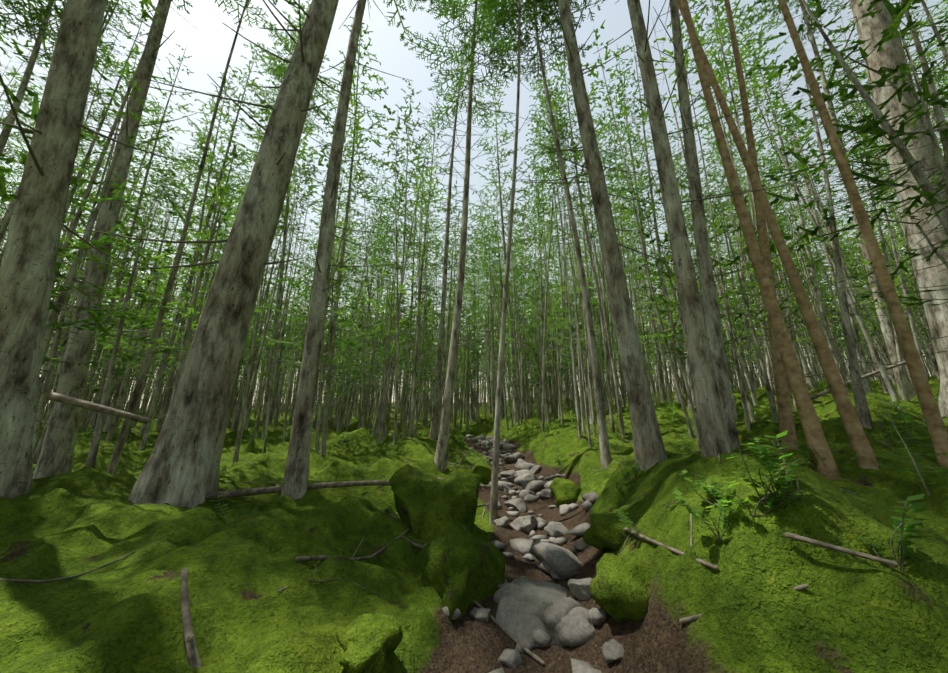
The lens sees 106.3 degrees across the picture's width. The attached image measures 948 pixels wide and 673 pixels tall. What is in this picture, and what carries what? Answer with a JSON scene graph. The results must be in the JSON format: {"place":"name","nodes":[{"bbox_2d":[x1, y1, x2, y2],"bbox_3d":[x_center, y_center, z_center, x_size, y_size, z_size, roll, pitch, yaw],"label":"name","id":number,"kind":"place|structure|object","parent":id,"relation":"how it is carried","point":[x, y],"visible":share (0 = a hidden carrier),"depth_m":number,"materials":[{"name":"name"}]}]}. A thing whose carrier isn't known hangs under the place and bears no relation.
{"place":"outdoors","nodes":[
{"label":"outdoors","id":0,"kind":"place"},
{"bbox_2d":[0,376,947,672],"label":"ground","id":1,"kind":"structure","parent":0,"point":[840,614],"depth_m":2.10,"materials":[{"name":"green plant"}]},
{"bbox_2d":[335,612,402,672],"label":"mossy rock","id":2,"kind":"object","parent":1,"relation":"on","point":[371,641],"visible":1,"depth_m":1.72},
{"bbox_2d":[389,464,480,544],"bbox_3d":[-0.372,2.025,3.579,0.979,1.369,0.882,8,-18,-25],"label":"mossy rock","id":3,"kind":"object","parent":1,"relation":"on","point":[429,508],"visible":0.58,"depth_m":3.54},
{"bbox_2d":[417,524,505,619],"bbox_3d":[-0.156,1.883,2.772,0.646,0.790,0.832,-12,-20,35],"label":"mossy rock","id":4,"kind":"object","parent":1,"relation":"on","point":[461,568],"visible":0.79,"depth_m":2.64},
{"bbox_2d":[0,312,924,667],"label":"fallen sticks","id":5,"kind":"object","parent":1,"relation":"on","point":[186,618],"visible":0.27,"depth_m":2.48,"materials":[{"name":"brown wood"}]},
{"bbox_2d":[0,174,934,417],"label":"forest","id":6,"kind":"object","parent":1,"relation":"on","point":[529,318],"depth_m":43.13,"materials":[{"name":"green plant"}]},
{"bbox_2d":[466,438,475,442],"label":"rock","id":7,"kind":"object","parent":1,"relation":"on","point":[469,440],"visible":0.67,"depth_m":12.50,"materials":[{"name":"grey stone"}]},
{"bbox_2d":[0,0,947,475],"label":"forest","id":8,"kind":"object","parent":1,"relation":"on","point":[856,364],"depth_m":12.22,"materials":[{"name":"plant"}]},
{"bbox_2d":[0,0,947,525],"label":"forest","id":9,"kind":"object","parent":1,"relation":"on","point":[180,468],"depth_m":4.56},
{"bbox_2d":[469,607,490,621],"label":"rock","id":10,"kind":"object","parent":1,"relation":"on","point":[481,614],"visible":0.88,"depth_m":2.40,"materials":[{"name":"grey stone"}]},
{"bbox_2d":[475,435,484,442],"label":"rock","id":11,"kind":"object","parent":1,"relation":"on","point":[480,437],"visible":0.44,"depth_m":13.11,"materials":[{"name":"grey stone"}]},
{"bbox_2d":[472,463,491,484],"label":"mossy rock","id":12,"kind":"object","parent":1,"relation":"on","point":[484,471],"visible":0.35,"depth_m":6.12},
{"bbox_2d":[485,441,492,446],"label":"rock","id":13,"kind":"object","parent":1,"relation":"on","point":[490,443],"visible":0.54,"depth_m":11.63,"materials":[{"name":"grey stone"}]},
{"bbox_2d":[488,448,501,453],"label":"rock","id":14,"kind":"object","parent":1,"relation":"on","point":[490,451],"visible":0.35,"depth_m":10.07,"materials":[{"name":"grey stone"}]},
{"bbox_2d":[488,480,508,489],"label":"rock","id":15,"kind":"object","parent":1,"relation":"on","point":[501,483],"visible":0.42,"depth_m":5.79,"materials":[{"name":"grey stone"}]},
{"bbox_2d":[493,516,509,527],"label":"rock","id":16,"kind":"object","parent":1,"relation":"on","point":[503,522],"visible":0.96,"depth_m":4.11,"materials":[{"name":"grey stone"}]},
{"bbox_2d":[492,583,521,603],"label":"rock","id":17,"kind":"object","parent":1,"relation":"on","point":[505,587],"visible":0.33,"depth_m":2.64,"materials":[{"name":"grey stone"}]},
{"bbox_2d":[498,470,515,477],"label":"rock","id":18,"kind":"object","parent":1,"relation":"on","point":[506,474],"visible":0.58,"depth_m":6.98,"materials":[{"name":"grey stone"}]},
{"bbox_2d":[503,485,510,491],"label":"rock","id":19,"kind":"object","parent":1,"relation":"on","point":[507,489],"visible":0.42,"depth_m":5.75,"materials":[{"name":"grey stone"}]},
{"bbox_2d":[497,649,522,667],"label":"rock","id":20,"kind":"object","parent":1,"relation":"on","point":[510,658],"visible":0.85,"depth_m":2.06,"materials":[{"name":"grey stone"}]},
{"bbox_2d":[503,443,516,450],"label":"rock","id":21,"kind":"object","parent":1,"relation":"on","point":[507,446],"visible":0.79,"depth_m":10.13,"materials":[{"name":"grey stone"}]},
{"bbox_2d":[504,453,516,462],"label":"rock","id":22,"kind":"object","parent":1,"relation":"on","point":[509,458],"visible":0.54,"depth_m":8.55,"materials":[{"name":"grey stone"}]},
{"bbox_2d":[76,371,947,494],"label":"ferns","id":23,"kind":"object","parent":1,"relation":"on","point":[917,458],"depth_m":2.40,"materials":[{"name":"green plant"}]},
{"bbox_2d":[505,474,519,482],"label":"rock","id":24,"kind":"object","parent":1,"relation":"on","point":[511,478],"visible":0.46,"depth_m":6.57,"materials":[{"name":"grey stone"}]},
{"bbox_2d":[85,395,942,571],"bbox_3d":[2.106,2.275,10.450,20.662,2.937,15.221,12,-20,-36],"label":"shrub","id":25,"kind":"object","parent":1,"relation":"on","point":[910,525],"depth_m":1.73,"materials":[{"name":"green plant"}]},
{"bbox_2d":[504,498,526,511],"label":"rock","id":26,"kind":"object","parent":1,"relation":"on","point":[517,504],"visible":0.71,"depth_m":4.92,"materials":[{"name":"grey stone"}]},
{"bbox_2d":[513,452,524,460],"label":"rock","id":27,"kind":"object","parent":1,"relation":"on","point":[518,455],"visible":0.58,"depth_m":8.56,"materials":[{"name":"grey stone"}]},
{"bbox_2d":[515,459,525,467],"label":"rock","id":28,"kind":"object","parent":1,"relation":"on","point":[519,463],"visible":0.62,"depth_m":8.03,"materials":[{"name":"grey stone"}]},
{"bbox_2d":[516,469,529,473],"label":"rock","id":29,"kind":"object","parent":1,"relation":"on","point":[525,471],"visible":0.38,"depth_m":7.03,"materials":[{"name":"grey stone"}]},
{"bbox_2d":[510,514,536,532],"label":"rock","id":30,"kind":"object","parent":1,"relation":"on","point":[528,523],"visible":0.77,"depth_m":4.10,"materials":[{"name":"grey stone"}]},
{"bbox_2d":[442,440,609,672],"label":"rocks","id":31,"kind":"object","parent":1,"relation":"on","point":[540,637],"visible":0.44,"depth_m":3.50,"materials":[{"name":"grey stone"}]},
{"bbox_2d":[519,489,535,498],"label":"rock","id":32,"kind":"object","parent":1,"relation":"on","point":[523,493],"visible":0.52,"depth_m":5.55,"materials":[{"name":"grey stone"}]},
{"bbox_2d":[520,462,535,470],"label":"rock","id":33,"kind":"object","parent":1,"relation":"on","point":[528,466],"visible":0.6,"depth_m":7.24,"materials":[{"name":"grey stone"}]},
{"bbox_2d":[522,473,536,481],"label":"rock","id":34,"kind":"object","parent":1,"relation":"on","point":[529,477],"visible":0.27,"depth_m":6.34,"materials":[{"name":"grey stone"}]},
{"bbox_2d":[514,472,524,484],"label":"rock","id":35,"kind":"object","parent":34,"relation":"on","point":[518,480],"visible":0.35,"depth_m":6.42,"materials":[{"name":"grey stone"}]},
{"bbox_2d":[523,554,535,560],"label":"rock","id":36,"kind":"object","parent":1,"relation":"on","point":[529,557],"visible":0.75,"depth_m":3.34,"materials":[{"name":"grey stone"}]},
{"bbox_2d":[523,494,539,502],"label":"rock","id":37,"kind":"object","parent":1,"relation":"on","point":[530,498],"visible":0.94,"depth_m":5.38,"materials":[{"name":"grey stone"}]},
{"bbox_2d":[521,480,548,493],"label":"rock","id":38,"kind":"object","parent":1,"relation":"on","point":[535,486],"visible":0.58,"depth_m":5.78,"materials":[{"name":"grey stone"}]},
{"bbox_2d":[529,465,541,473],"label":"rock","id":39,"kind":"object","parent":1,"relation":"on","point":[536,469],"visible":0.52,"depth_m":7.06,"materials":[{"name":"grey stone"}]},
{"bbox_2d":[496,578,581,646],"bbox_3d":[0.508,1.907,2.453,0.706,0.266,0.639,-9,-19,29],"label":"rock","id":40,"kind":"object","parent":1,"relation":"on","point":[528,604],"visible":0.6,"depth_m":2.38,"materials":[{"name":"grey stone"}]},
{"bbox_2d":[566,607,590,623],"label":"rock","id":41,"kind":"object","parent":40,"relation":"on","point":[580,611],"visible":0.15,"depth_m":2.19,"materials":[{"name":"grey stone"}]},
{"bbox_2d":[539,489,552,498],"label":"rock","id":42,"kind":"object","parent":1,"relation":"on","point":[545,494],"visible":0.79,"depth_m":5.39,"materials":[{"name":"grey stone"}]},
{"bbox_2d":[544,480,552,489],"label":"rock","id":43,"kind":"object","parent":1,"relation":"on","point":[546,485],"visible":0.17,"depth_m":5.68,"materials":[{"name":"grey stone"}]},
{"bbox_2d":[544,521,567,536],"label":"rock","id":44,"kind":"object","parent":1,"relation":"on","point":[553,529],"visible":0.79,"depth_m":3.86,"materials":[{"name":"grey stone"}]},
{"bbox_2d":[530,541,582,577],"bbox_3d":[0.733,1.969,3.099,0.366,0.349,0.548,9,-19,-28],"label":"rock","id":45,"kind":"object","parent":1,"relation":"on","point":[561,562],"visible":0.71,"depth_m":2.96,"materials":[{"name":"grey stone"}]},
{"bbox_2d":[541,597,583,629],"bbox_3d":[0.566,1.803,2.281,0.279,0.207,0.218,11,-19,-33],"label":"rock","id":46,"kind":"object","parent":1,"relation":"on","point":[555,613],"visible":0.48,"depth_m":2.23,"materials":[{"name":"grey stone"}]},
{"bbox_2d":[549,477,581,507],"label":"mossy rock","id":47,"kind":"object","parent":1,"relation":"on","point":[566,491],"visible":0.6,"depth_m":4.87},
{"bbox_2d":[559,504,571,514],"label":"rock","id":48,"kind":"object","parent":1,"relation":"on","point":[564,509],"visible":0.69,"depth_m":4.52,"materials":[{"name":"grey stone"}]},
{"bbox_2d":[556,616,595,646],"bbox_3d":[0.599,1.762,2.138,0.176,0.149,0.254,8,-18,-25],"label":"rock","id":49,"kind":"object","parent":1,"relation":"on","point":[576,631],"visible":0.96,"depth_m":2.09,"materials":[{"name":"grey stone"}]},
{"bbox_2d":[568,577,591,599],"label":"rock","id":50,"kind":"object","parent":1,"relation":"on","point":[579,589],"visible":0.56,"depth_m":2.47,"materials":[{"name":"grey stone"}]},
{"bbox_2d":[573,542,587,550],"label":"rock","id":51,"kind":"object","parent":1,"relation":"on","point":[581,546],"visible":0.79,"depth_m":3.22,"materials":[{"name":"grey stone"}]},
{"bbox_2d":[581,492,598,503],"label":"rock","id":52,"kind":"object","parent":1,"relation":"on","point":[591,497],"visible":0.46,"depth_m":4.21,"materials":[{"name":"grey stone"}]},
{"bbox_2d":[588,608,607,624],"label":"rock","id":53,"kind":"object","parent":1,"relation":"on","point":[597,616],"visible":0.73,"depth_m":2.10,"materials":[{"name":"grey stone"}]},
{"bbox_2d":[582,512,633,551],"bbox_3d":[1.183,1.591,2.883,0.524,0.266,0.435,7,-17,-22],"label":"mossy rock","id":54,"kind":"object","parent":1,"relation":"on","point":[603,532],"visible":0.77,"depth_m":2.80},
{"bbox_2d":[602,638,623,661],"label":"rock","id":55,"kind":"object","parent":1,"relation":"on","point":[613,650],"visible":0.9,"depth_m":1.83,"materials":[{"name":"grey stone"}]},
{"bbox_2d":[589,553,651,621],"bbox_3d":[0.895,1.459,2.085,0.429,0.331,0.450,0,-16,-1],"label":"mossy rock","id":56,"kind":"object","parent":1,"relation":"on","point":[618,590],"visible":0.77,"depth_m":1.98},
{"bbox_2d":[675,0,947,479],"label":"trunks","id":57,"kind":"object","parent":1,"relation":"on","point":[784,360],"visible":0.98,"depth_m":3.18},
{"bbox_2d":[0,0,947,408],"label":"sky","id":58,"kind":"structure","parent":0,"point":[209,44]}
]}

